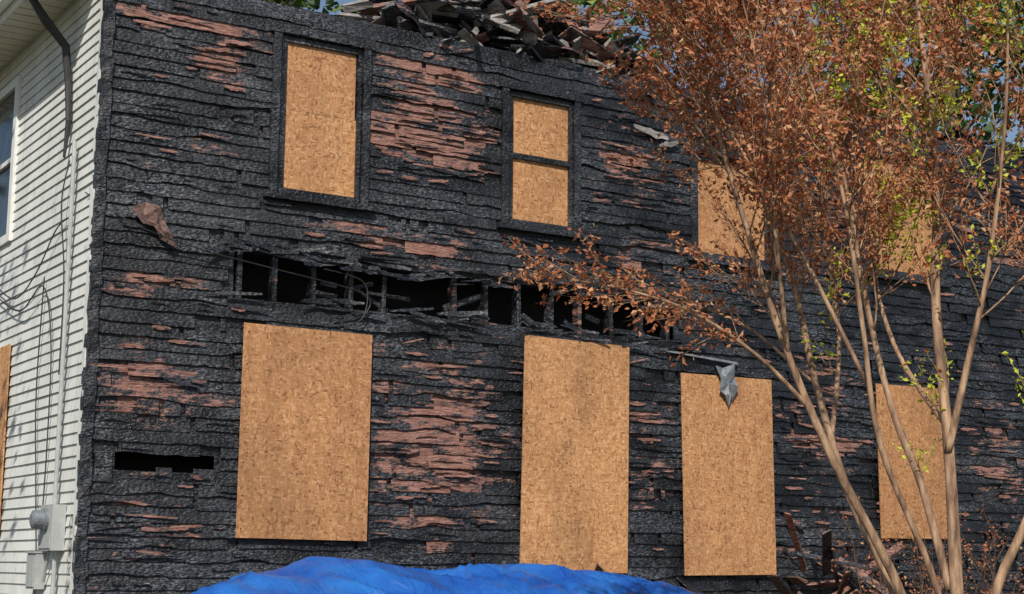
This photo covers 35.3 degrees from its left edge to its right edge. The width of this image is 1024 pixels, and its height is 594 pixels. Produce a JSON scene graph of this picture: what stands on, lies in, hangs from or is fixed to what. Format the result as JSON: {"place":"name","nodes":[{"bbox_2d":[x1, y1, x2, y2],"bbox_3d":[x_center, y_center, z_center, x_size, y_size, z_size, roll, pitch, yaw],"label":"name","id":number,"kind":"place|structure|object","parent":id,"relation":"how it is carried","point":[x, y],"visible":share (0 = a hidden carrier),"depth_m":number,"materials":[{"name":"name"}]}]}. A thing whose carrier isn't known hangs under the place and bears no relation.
{"place":"outdoors","nodes":[
{"label":"outdoors","id":0,"kind":"place"},
{"bbox_2d":[72,0,114,593],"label":"charred corner post","id":1,"kind":"object","parent":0,"point":[85,461],"visible":1,"depth_m":14.12,"materials":[{"name":"black wood"}]},
{"bbox_2d":[300,0,1023,154],"label":"sky","id":2,"kind":"structure","parent":0,"point":[1011,134],"materials":[{"name":"blue"}]},
{"label":"ground","id":3,"kind":"structure","parent":0,"visible":0},
{"bbox_2d":[191,556,701,593],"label":"blue tarp","id":4,"kind":"object","parent":3,"relation":"on","point":[319,575],"visible":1,"depth_m":12.69,"materials":[{"name":"blue plastic"}]},
{"bbox_2d":[264,0,1023,148],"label":"background trees","id":5,"kind":"object","parent":3,"relation":"on","point":[313,5],"visible":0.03,"depth_m":33.58,"materials":[{"name":"green plant"}]},
{"bbox_2d":[498,0,1023,593],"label":"crape myrtle tree","id":6,"kind":"object","parent":3,"relation":"on","point":[880,36],"visible":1,"depth_m":9.49,"materials":[{"name":"brown plant"}]},
{"bbox_2d":[594,512,1023,593],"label":"charred debris pile","id":7,"kind":"object","parent":3,"relation":"on","point":[846,581],"visible":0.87,"depth_m":17.71,"materials":[{"name":"black wood"}]},
{"bbox_2d":[817,489,1002,593],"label":"dry shrub","id":8,"kind":"object","parent":3,"relation":"on","point":[904,578],"visible":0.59,"depth_m":16.91,"materials":[{"name":"orange plant"}]},
{"bbox_2d":[897,494,1023,593],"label":"dry shrub","id":9,"kind":"object","parent":3,"relation":"on","point":[985,549],"visible":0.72,"depth_m":17.53,"materials":[{"name":"orange plant"}]},
{"bbox_2d":[961,529,1023,593],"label":"dry shrub","id":10,"kind":"object","parent":3,"relation":"on","point":[971,557],"visible":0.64,"depth_m":18.88,"materials":[{"name":"orange plant"}]},
{"bbox_3d":[-0.325,5.280,22.629,15.612,0.510,12.012,6,-11,-32],"label":"foundation","id":11,"kind":"object","parent":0,"visible":0},
{"bbox_2d":[0,19,97,587],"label":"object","id":12,"kind":"object","parent":11,"relation":"on","point":[48,331],"visible":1,"depth_m":15.43,"materials":[{"name":"grey"}]},
{"bbox_2d":[0,0,102,593],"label":"vinyl side siding","id":13,"kind":"object","parent":11,"relation":"on","point":[42,73],"visible":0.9,"depth_m":15.36,"materials":[{"name":"white plastic"}]},
{"bbox_2d":[0,344,10,516],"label":"side osb board","id":14,"kind":"object","parent":13,"relation":"attached to","point":[5,352],"visible":1,"depth_m":16.13,"materials":[{"name":"brown wood"}]},
{"bbox_2d":[0,75,22,246],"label":"side window frame","id":15,"kind":"object","parent":13,"relation":"attached to","point":[11,87],"visible":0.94,"depth_m":16.79,"materials":[{"name":"white plastic"}]},
{"bbox_2d":[0,90,14,236],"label":"side window glass","id":16,"kind":"object","parent":15,"relation":"attached to","point":[6,114],"visible":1,"depth_m":17.16,"materials":[{"name":"blue"}]},
{"bbox_2d":[25,551,46,593],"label":"disconnect box","id":17,"kind":"object","parent":13,"relation":"attached to","point":[35,565],"visible":0.96,"depth_m":14.46,"materials":[{"name":"metal"}]},
{"bbox_2d":[0,0,75,71],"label":"soffit","id":18,"kind":"structure","parent":13,"relation":"attached to","point":[22,27],"depth_m":16.23,"materials":[{"name":"white plastic"}]},
{"bbox_2d":[0,0,23,24],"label":"fascia and gutter","id":19,"kind":"structure","parent":18,"relation":"attached to","point":[8,8],"depth_m":15.69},
{"bbox_2d":[0,0,71,550],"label":"hanging cables","id":20,"kind":"object","parent":18,"relation":"hanging from","point":[50,26],"visible":0.96,"depth_m":15.17,"materials":[{"name":"grey rubber"}]},
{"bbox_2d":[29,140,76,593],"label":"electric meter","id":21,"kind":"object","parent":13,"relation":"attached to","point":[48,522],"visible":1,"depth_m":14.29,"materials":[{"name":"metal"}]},
{"bbox_2d":[114,255,672,472],"bbox_3d":[0.494,1.797,22.050,15.500,6.800,9.100,6,-11,-32],"label":"interior shell","id":22,"kind":"object","parent":11,"relation":"on","point":[291,288],"depth_m":16.30},
{"bbox_2d":[337,0,669,95],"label":"grey roof debris","id":23,"kind":"object","parent":22,"relation":"on","point":[425,11],"visible":0.27,"depth_m":17.11,"materials":[{"name":"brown wood"}]},
{"bbox_2d":[247,0,1023,161],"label":"collapsed roof debris","id":24,"kind":"object","parent":22,"relation":"on","point":[490,32],"visible":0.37,"depth_m":17.20,"materials":[{"name":"black wood"}]},
{"bbox_2d":[91,0,1023,593],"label":"wall sheathing","id":25,"kind":"object","parent":11,"relation":"on","point":[121,376],"depth_m":15.95,"materials":[{"name":"black wood"}]},
{"bbox_2d":[233,251,672,342],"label":"exposed studs","id":26,"kind":"object","parent":25,"relation":"attached to","point":[453,303],"visible":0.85,"depth_m":16.23,"materials":[{"name":"black wood"}]},
{"bbox_2d":[85,0,1023,593],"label":"charred clapboards","id":27,"kind":"object","parent":25,"relation":"attached to","point":[201,202],"visible":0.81,"depth_m":16.06,"materials":[{"name":"black wood"}]},
{"bbox_2d":[132,202,176,248],"bbox_3d":[-3.205,-0.656,14.468,0.462,0.390,0.062,7,-12,-35],"label":"hanging felt flap","id":28,"kind":"object","parent":27,"relation":"attached to","point":[147,213],"visible":1,"depth_m":14.46,"materials":[{"name":"paper"}]},
{"bbox_2d":[85,192,370,326],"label":"facade wires","id":29,"kind":"object","parent":27,"relation":"attached to","point":[271,268],"visible":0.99,"depth_m":15.13,"materials":[{"name":"black rubber"}]},
{"bbox_2d":[86,2,1023,593],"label":"peeling wood","id":30,"kind":"object","parent":27,"relation":"on","point":[320,262],"visible":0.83,"depth_m":15.93,"materials":[{"name":"brown wood"}]},
{"bbox_2d":[235,42,946,575],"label":"osb boards","id":31,"kind":"object","parent":27,"relation":"attached to","point":[305,432],"visible":0.74,"depth_m":16.57,"materials":[{"name":"brown wood"}]},
{"bbox_2d":[262,20,952,287],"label":"window frames","id":32,"kind":"structure","parent":27,"relation":"attached to","point":[278,191],"depth_m":16.59,"materials":[{"name":"black wood"}]},
{"bbox_2d":[634,124,678,146],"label":"grey wood scraps","id":33,"kind":"object","parent":27,"relation":"attached to","point":[651,132],"visible":0.93,"depth_m":17.75,"materials":[{"name":"grey wood"}]},
{"bbox_2d":[665,349,738,404],"bbox_3d":[2.105,0.890,17.609,1.001,0.580,0.101,6,-11,-30],"label":"torn flashing","id":34,"kind":"object","parent":27,"relation":"attached to","point":[728,386],"visible":1,"depth_m":17.72,"materials":[{"name":"metal"}]}
]}

